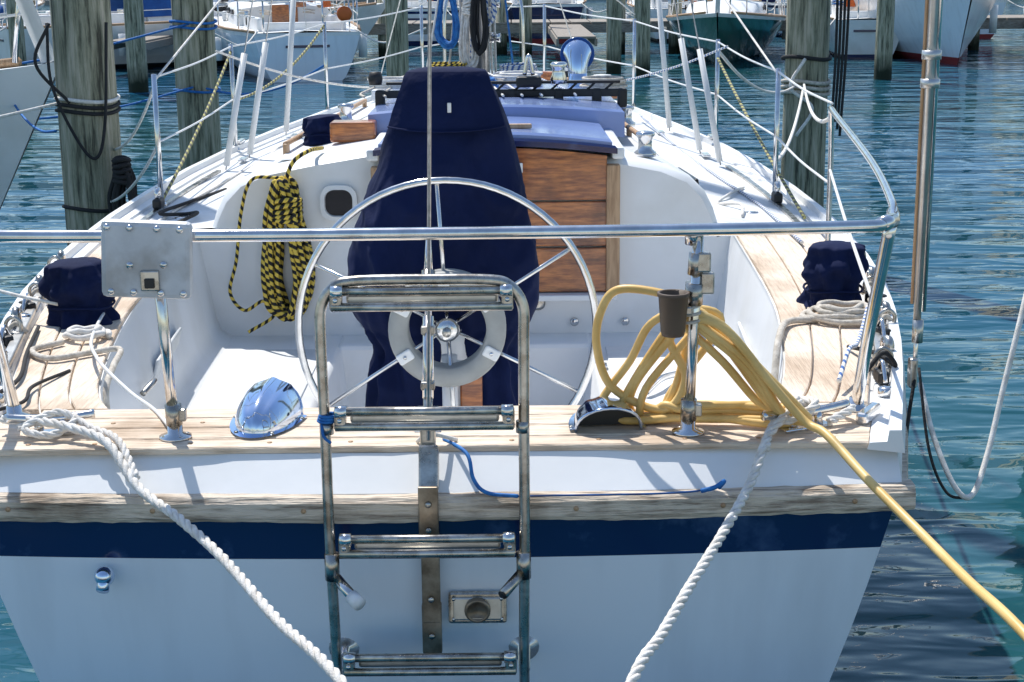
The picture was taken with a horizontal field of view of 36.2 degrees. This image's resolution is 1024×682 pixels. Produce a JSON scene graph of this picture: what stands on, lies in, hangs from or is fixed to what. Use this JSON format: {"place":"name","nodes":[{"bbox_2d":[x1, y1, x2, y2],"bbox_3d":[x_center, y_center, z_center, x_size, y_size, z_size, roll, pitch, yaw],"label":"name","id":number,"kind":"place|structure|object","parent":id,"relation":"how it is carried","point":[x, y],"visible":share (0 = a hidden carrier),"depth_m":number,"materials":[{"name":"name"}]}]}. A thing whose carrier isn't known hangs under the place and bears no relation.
{"place":"outdoors","nodes":[
{"label":"outdoors","id":0,"kind":"place"},
{"bbox_2d":[0,0,1023,681],"bbox_3d":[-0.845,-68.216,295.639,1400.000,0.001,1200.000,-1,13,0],"label":"water","id":1,"kind":"structure","parent":0,"point":[924,614],"depth_m":12.51,"materials":[{"name":"teal liquid"}]},
{"bbox_2d":[6,0,26,67],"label":"wood piling","id":2,"kind":"object","parent":1,"relation":"in","point":[11,6],"visible":0.38,"depth_m":31.70,"materials":[{"name":"grey wood"}]},
{"bbox_2d":[0,0,44,23],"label":"moored sailboat","id":3,"kind":"object","parent":1,"relation":"on","point":[40,4],"visible":0.08,"depth_m":49.16,"materials":[{"name":"white paint"}]},
{"bbox_2d":[0,0,54,208],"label":"neighbouring sailboat","id":4,"kind":"object","parent":1,"relation":"on","point":[24,87],"visible":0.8,"depth_m":9.30,"materials":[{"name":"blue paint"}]},
{"bbox_2d":[49,0,121,245],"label":"wood piling","id":5,"kind":"object","parent":1,"relation":"in","point":[77,27],"visible":0.25,"depth_m":8.02,"materials":[{"name":"grey wood"}]},
{"bbox_2d":[33,22,126,212],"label":"piling rope loops","id":6,"kind":"object","parent":5,"relation":"attached to","point":[105,102],"visible":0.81,"depth_m":7.98,"materials":[{"name":"black fabric"}]},
{"bbox_2d":[123,0,148,92],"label":"wood piling","id":7,"kind":"object","parent":1,"relation":"in","point":[137,67],"visible":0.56,"depth_m":28.40,"materials":[{"name":"grey wood"}]},
{"bbox_2d":[0,0,384,68],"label":"moored sailboat","id":8,"kind":"object","parent":1,"relation":"on","point":[157,15],"visible":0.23,"depth_m":35.46,"materials":[{"name":"black paint"}]},
{"bbox_2d":[171,0,221,170],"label":"wood piling","id":9,"kind":"object","parent":1,"relation":"in","point":[202,75],"visible":0.42,"depth_m":11.35,"materials":[{"name":"grey wood"}]},
{"bbox_2d":[169,19,220,93],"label":"piling rope loops","id":10,"kind":"object","parent":9,"relation":"attached to","point":[194,28],"visible":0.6,"depth_m":11.27,"materials":[{"name":"blue fabric"}]},
{"bbox_2d":[44,0,374,4],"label":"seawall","id":11,"kind":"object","parent":1,"relation":"in","point":[47,2],"depth_m":104.46,"materials":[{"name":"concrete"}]},
{"bbox_2d":[213,0,425,81],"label":"moored sailboat","id":12,"kind":"object","parent":1,"relation":"on","point":[343,38],"visible":0.91,"depth_m":31.01,"materials":[{"name":"paint"}]},
{"bbox_2d":[385,0,408,75],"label":"wood piling","id":13,"kind":"object","parent":1,"relation":"in","point":[397,64],"visible":0.35,"depth_m":21.40,"materials":[{"name":"grey wood"}]},
{"bbox_2d":[376,0,458,44],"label":"moored sailboat","id":14,"kind":"object","parent":1,"relation":"on","point":[413,15],"visible":0.2,"depth_m":44.96,"materials":[{"name":"white paint"}]},
{"bbox_2d":[0,0,915,681],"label":"sailboat","id":15,"kind":"object","parent":1,"relation":"on","point":[108,572],"visible":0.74,"depth_m":3.68,"materials":[{"name":"blue paint"}]},
{"bbox_2d":[6,409,94,436],"bbox_3d":[-1.088,0.194,3.703,0.202,0.058,0.040,-3,14,-10],"label":"mooring cleat","id":16,"kind":"object","parent":15,"relation":"on","point":[21,418],"visible":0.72,"depth_m":3.69,"materials":[{"name":"silver metal"}]},
{"bbox_2d":[38,257,119,331],"bbox_3d":[-1.340,-0.153,4.873,0.235,0.212,0.229,12,19,43],"label":"winch cover","id":17,"kind":"object","parent":15,"relation":"on","point":[72,287],"visible":0.87,"depth_m":4.80,"materials":[{"name":"blue fabric"}]},
{"bbox_2d":[0,312,166,425],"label":"sheet rope","id":18,"kind":"object","parent":15,"relation":"on","point":[90,332],"visible":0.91,"depth_m":4.39,"materials":[{"name":"white fabric"}]},
{"bbox_2d":[101,218,192,298],"bbox_3d":[-0.814,-0.184,3.502,0.208,0.184,0.077,-1,13,0],"label":"outboard motor bracket","id":19,"kind":"object","parent":15,"relation":"attached to","point":[146,258],"visible":1,"depth_m":3.48,"materials":[{"name":"metal"}]},
{"bbox_2d":[14,24,323,132],"bbox_3d":[-3.826,-1.735,10.272,4.897,0.590,3.224,5,15,23],"label":"blue mooring line","id":20,"kind":"object","parent":15,"relation":"attached to","point":[121,106],"visible":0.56,"depth_m":10.94,"materials":[{"name":"fabric"}]},
{"bbox_2d":[0,408,346,681],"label":"mooring rope","id":21,"kind":"object","parent":15,"relation":"attached to","point":[104,437],"visible":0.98,"depth_m":3.44,"materials":[{"name":"white fabric"}]},
{"bbox_2d":[230,377,306,437],"bbox_3d":[-0.590,0.159,3.746,0.180,0.092,0.233,-1,13,0],"label":"clamshell vent","id":22,"kind":"object","parent":15,"relation":"on","point":[270,406],"visible":1,"depth_m":3.72,"materials":[{"name":"silver metal"}]},
{"bbox_2d":[228,146,323,333],"bbox_3d":[-0.889,-0.422,6.418,0.494,0.734,0.274,-12,18,-40],"label":"hanging rope coil","id":23,"kind":"object","parent":15,"relation":"hanging from","point":[283,204],"visible":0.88,"depth_m":6.32,"materials":[{"name":"yellow fabric"}]},
{"bbox_2d":[302,114,341,145],"bbox_3d":[-0.858,-0.963,7.123,0.193,0.136,0.200,-1,13,0],"label":"winch cover","id":24,"kind":"object","parent":15,"relation":"on","point":[316,129],"visible":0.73,"depth_m":7.05,"materials":[{"name":"blue fabric"}]},
{"bbox_2d":[338,103,353,119],"bbox_3d":[-0.821,-1.122,7.749,0.094,0.106,0.094,-1,13,0],"label":"winch","id":25,"kind":"object","parent":15,"relation":"on","point":[345,111],"visible":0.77,"depth_m":7.72,"materials":[{"name":"silver metal"}]},
{"bbox_2d":[0,51,827,305],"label":"mooring line","id":26,"kind":"object","parent":15,"relation":"attached to","point":[814,116],"visible":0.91,"depth_m":7.98,"materials":[{"name":"white fabric"}]},
{"bbox_2d":[107,155,137,213],"bbox_3d":[-1.999,-0.744,8.063,0.177,0.415,0.125,-1,13,0],"label":"black rope coil","id":27,"kind":"object","parent":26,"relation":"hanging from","point":[123,179],"visible":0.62,"depth_m":8.02,"materials":[{"name":"black fabric"}]},
{"bbox_2d":[314,274,538,681],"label":"boarding ladder","id":28,"kind":"object","parent":15,"relation":"attached to","point":[523,650],"visible":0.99,"depth_m":3.38,"materials":[{"name":"metal"}]},
{"bbox_2d":[347,66,539,406],"bbox_3d":[-0.222,-0.125,5.064,0.623,1.500,0.393,-1,13,0],"label":"pedestal cover","id":29,"kind":"object","parent":15,"relation":"on","point":[471,135],"visible":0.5,"depth_m":4.87,"materials":[{"name":"blue fabric"}]},
{"bbox_2d":[295,176,597,406],"bbox_3d":[-0.195,-0.034,4.725,0.922,0.923,0.090,-1,13,0],"label":"steering wheel","id":30,"kind":"object","parent":15,"relation":"on","point":[447,328],"visible":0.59,"depth_m":4.70,"materials":[{"name":"silver metal"}]},
{"bbox_2d":[388,268,505,386],"bbox_3d":[-0.195,-0.037,4.737,0.356,0.356,0.086,-1,13,0],"label":"life ring","id":31,"kind":"object","parent":30,"relation":"attached to","point":[481,361],"visible":0.51,"depth_m":4.72,"materials":[{"name":"grey plastic"}]},
{"bbox_2d":[434,0,459,49],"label":"blue rope coil","id":32,"kind":"object","parent":15,"relation":"attached to","point":[443,42],"visible":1,"depth_m":9.06,"materials":[{"name":"blue fabric"}]},
{"bbox_2d":[436,330,482,405],"bbox_3d":[-0.194,0.323,5.020,0.205,0.869,0.383,-1,13,0],"label":"steering pedestal","id":33,"kind":"object","parent":15,"relation":"on","point":[469,394],"visible":0.12,"depth_m":4.94,"materials":[{"name":"white plastic"}]},
{"bbox_2d":[157,0,775,87],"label":"halyard","id":34,"kind":"object","parent":15,"relation":"attached to","point":[433,28],"visible":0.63,"depth_m":8.94,"materials":[{"name":"white fabric"}]},
{"bbox_2d":[459,0,478,67],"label":"white rope coil","id":35,"kind":"object","parent":15,"relation":"hanging from","point":[464,50],"visible":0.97,"depth_m":9.05,"materials":[{"name":"fabric"}]},
{"bbox_2d":[470,0,488,55],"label":"black rope coil","id":36,"kind":"object","parent":15,"relation":"hanging from","point":[478,47],"visible":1,"depth_m":9.01,"materials":[{"name":"black fabric"}]},
{"bbox_2d":[164,25,805,218],"bbox_3d":[-0.192,-1.274,8.332,2.835,0.694,3.804,-1,13,0],"label":"yellow safety line","id":37,"kind":"object","parent":15,"relation":"on","point":[321,29],"visible":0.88,"depth_m":7.85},
{"bbox_2d":[486,0,496,25],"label":"rope coil","id":38,"kind":"object","parent":15,"relation":"hanging from","point":[493,12],"visible":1,"depth_m":9.02,"materials":[{"name":"fabric"}]},
{"bbox_2d":[416,432,725,497],"bbox_3d":[0.119,0.280,3.516,0.711,0.126,0.131,2,14,12],"label":"blue cord","id":39,"kind":"object","parent":15,"relation":"on","point":[451,439],"visible":0.93,"depth_m":3.50,"materials":[{"name":"fabric"}]},
{"bbox_2d":[560,37,593,83],"bbox_3d":[0.356,-1.464,8.503,0.188,0.361,0.161,-1,13,0],"label":"cowl vent","id":40,"kind":"object","parent":15,"relation":"attached to","point":[577,55],"visible":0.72,"depth_m":8.47,"materials":[{"name":"silver metal"}]},
{"bbox_2d":[568,396,645,432],"bbox_3d":[0.225,0.159,3.755,0.184,0.072,0.221,-1,13,0],"label":"clamshell vent","id":41,"kind":"object","parent":15,"relation":"on","point":[602,410],"visible":0.98,"depth_m":3.71,"materials":[{"name":"silver metal"}]},
{"bbox_2d":[621,105,634,126],"bbox_3d":[0.579,-1.143,7.953,0.094,0.106,0.094,-1,13,0],"label":"winch","id":42,"kind":"object","parent":15,"relation":"on","point":[628,110],"visible":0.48,"depth_m":7.92,"materials":[{"name":"silver metal"}]},
{"bbox_2d":[634,130,655,156],"bbox_3d":[0.562,-0.833,6.608,0.094,0.106,0.094,-1,13,0],"label":"winch","id":43,"kind":"object","parent":15,"relation":"on","point":[645,138],"visible":0.96,"depth_m":6.58,"materials":[{"name":"silver metal"}]},
{"bbox_2d":[657,289,692,337],"bbox_3d":[0.368,-0.061,3.543,0.082,0.100,0.074,-1,13,0],"label":"cup holder","id":44,"kind":"object","parent":15,"relation":"attached to","point":[675,309],"visible":1,"depth_m":3.52,"materials":[{"name":"brown plastic"}]},
{"bbox_2d":[625,394,855,681],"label":"mooring rope","id":45,"kind":"object","parent":15,"relation":"attached to","point":[810,404],"visible":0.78,"depth_m":3.33,"materials":[{"name":"white fabric"}]},
{"bbox_2d":[760,399,849,432],"bbox_3d":[0.692,0.180,3.694,0.242,0.058,0.040,-7,15,-24],"label":"mooring cleat","id":46,"kind":"object","parent":15,"relation":"on","point":[816,414],"visible":0.66,"depth_m":3.70,"materials":[{"name":"silver metal"}]},
{"bbox_2d":[592,284,1023,640],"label":"garden hose","id":47,"kind":"object","parent":15,"relation":"on","point":[765,384],"visible":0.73,"depth_m":3.64,"materials":[{"name":"yellow rubber"}]},
{"bbox_2d":[771,297,873,379],"bbox_3d":[0.933,0.050,4.611,0.304,0.256,0.692,3,14,16],"label":"sheet rope","id":48,"kind":"object","parent":15,"relation":"on","point":[839,312],"visible":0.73,"depth_m":4.72,"materials":[{"name":"white fabric"}]},
{"bbox_2d":[796,240,868,308],"bbox_3d":[1.021,-0.210,4.994,0.217,0.220,0.223,-1,13,0],"label":"winch cover","id":49,"kind":"object","parent":15,"relation":"on","point":[831,269],"visible":0.91,"depth_m":4.92,"materials":[{"name":"blue fabric"}]},
{"bbox_2d":[907,0,942,387],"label":"stern pole","id":50,"kind":"object","parent":15,"relation":"attached to","point":[931,57],"visible":1,"depth_m":3.94,"materials":[{"name":"metal"}]},
{"bbox_2d":[917,294,1023,500],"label":"dock line","id":51,"kind":"object","parent":15,"relation":"attached to","point":[926,415],"visible":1,"depth_m":4.00,"materials":[{"name":"white fabric"}]},
{"bbox_2d":[519,0,531,56],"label":"wood piling","id":52,"kind":"object","parent":1,"relation":"in","point":[528,24],"visible":0.37,"depth_m":38.56,"materials":[{"name":"grey wood"}]},
{"bbox_2d":[490,0,605,42],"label":"moored sailboat","id":53,"kind":"object","parent":1,"relation":"on","point":[578,6],"visible":0.45,"depth_m":45.33,"materials":[{"name":"white paint"}]},
{"bbox_2d":[113,0,1023,55],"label":"marina dock","id":54,"kind":"object","parent":1,"relation":"in","point":[556,30],"visible":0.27,"depth_m":39.55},
{"bbox_2d":[606,0,621,73],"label":"wood piling","id":55,"kind":"object","parent":1,"relation":"in","point":[613,32],"visible":0.55,"depth_m":32.22,"materials":[{"name":"grey wood"}]},
{"bbox_2d":[634,0,649,76],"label":"wood piling","id":56,"kind":"object","parent":1,"relation":"in","point":[642,10],"visible":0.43,"depth_m":31.21,"materials":[{"name":"grey wood"}]},
{"bbox_2d":[625,0,697,42],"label":"moored sailboat","id":57,"kind":"object","parent":1,"relation":"on","point":[654,36],"visible":0.12,"depth_m":45.31,"materials":[{"name":"white paint"}]},
{"bbox_2d":[668,0,681,52],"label":"wood piling","id":58,"kind":"object","parent":1,"relation":"in","point":[673,44],"visible":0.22,"depth_m":39.57,"materials":[{"name":"black wood"}]},
{"bbox_2d":[659,0,785,63],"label":"moored sailboat","id":59,"kind":"object","parent":1,"relation":"on","point":[763,27],"visible":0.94,"depth_m":35.60,"materials":[{"name":"green paint"}]},
{"bbox_2d":[752,0,786,36],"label":"moored sailboat","id":60,"kind":"object","parent":1,"relation":"on","point":[771,11],"visible":0.11,"depth_m":47.66,"materials":[{"name":"white paint"}]},
{"bbox_2d":[781,0,830,207],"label":"wood piling","id":61,"kind":"object","parent":1,"relation":"in","point":[807,27],"visible":0.34,"depth_m":11.28,"materials":[{"name":"grey wood"}]},
{"bbox_2d":[781,0,849,136],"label":"piling rope loops","id":62,"kind":"object","parent":61,"relation":"attached to","point":[837,96],"visible":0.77,"depth_m":11.18,"materials":[{"name":"white fabric"}]},
{"bbox_2d":[829,0,898,58],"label":"moored sailboat","id":63,"kind":"object","parent":1,"relation":"on","point":[861,39],"visible":0.2,"depth_m":36.41,"materials":[{"name":"blue paint"}]},
{"bbox_2d":[874,0,894,79],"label":"wood piling","id":64,"kind":"object","parent":1,"relation":"in","point":[885,17],"visible":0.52,"depth_m":29.78,"materials":[{"name":"grey wood"}]},
{"bbox_2d":[843,0,997,64],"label":"moored sailboat","id":65,"kind":"object","parent":1,"relation":"on","point":[958,33],"visible":0.44,"depth_m":34.69,"materials":[{"name":"paint"}]},
{"bbox_2d":[979,0,1023,38],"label":"moored sailboat","id":66,"kind":"object","parent":1,"relation":"on","point":[985,33],"visible":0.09,"depth_m":45.57,"materials":[{"name":"paint"}]}
]}

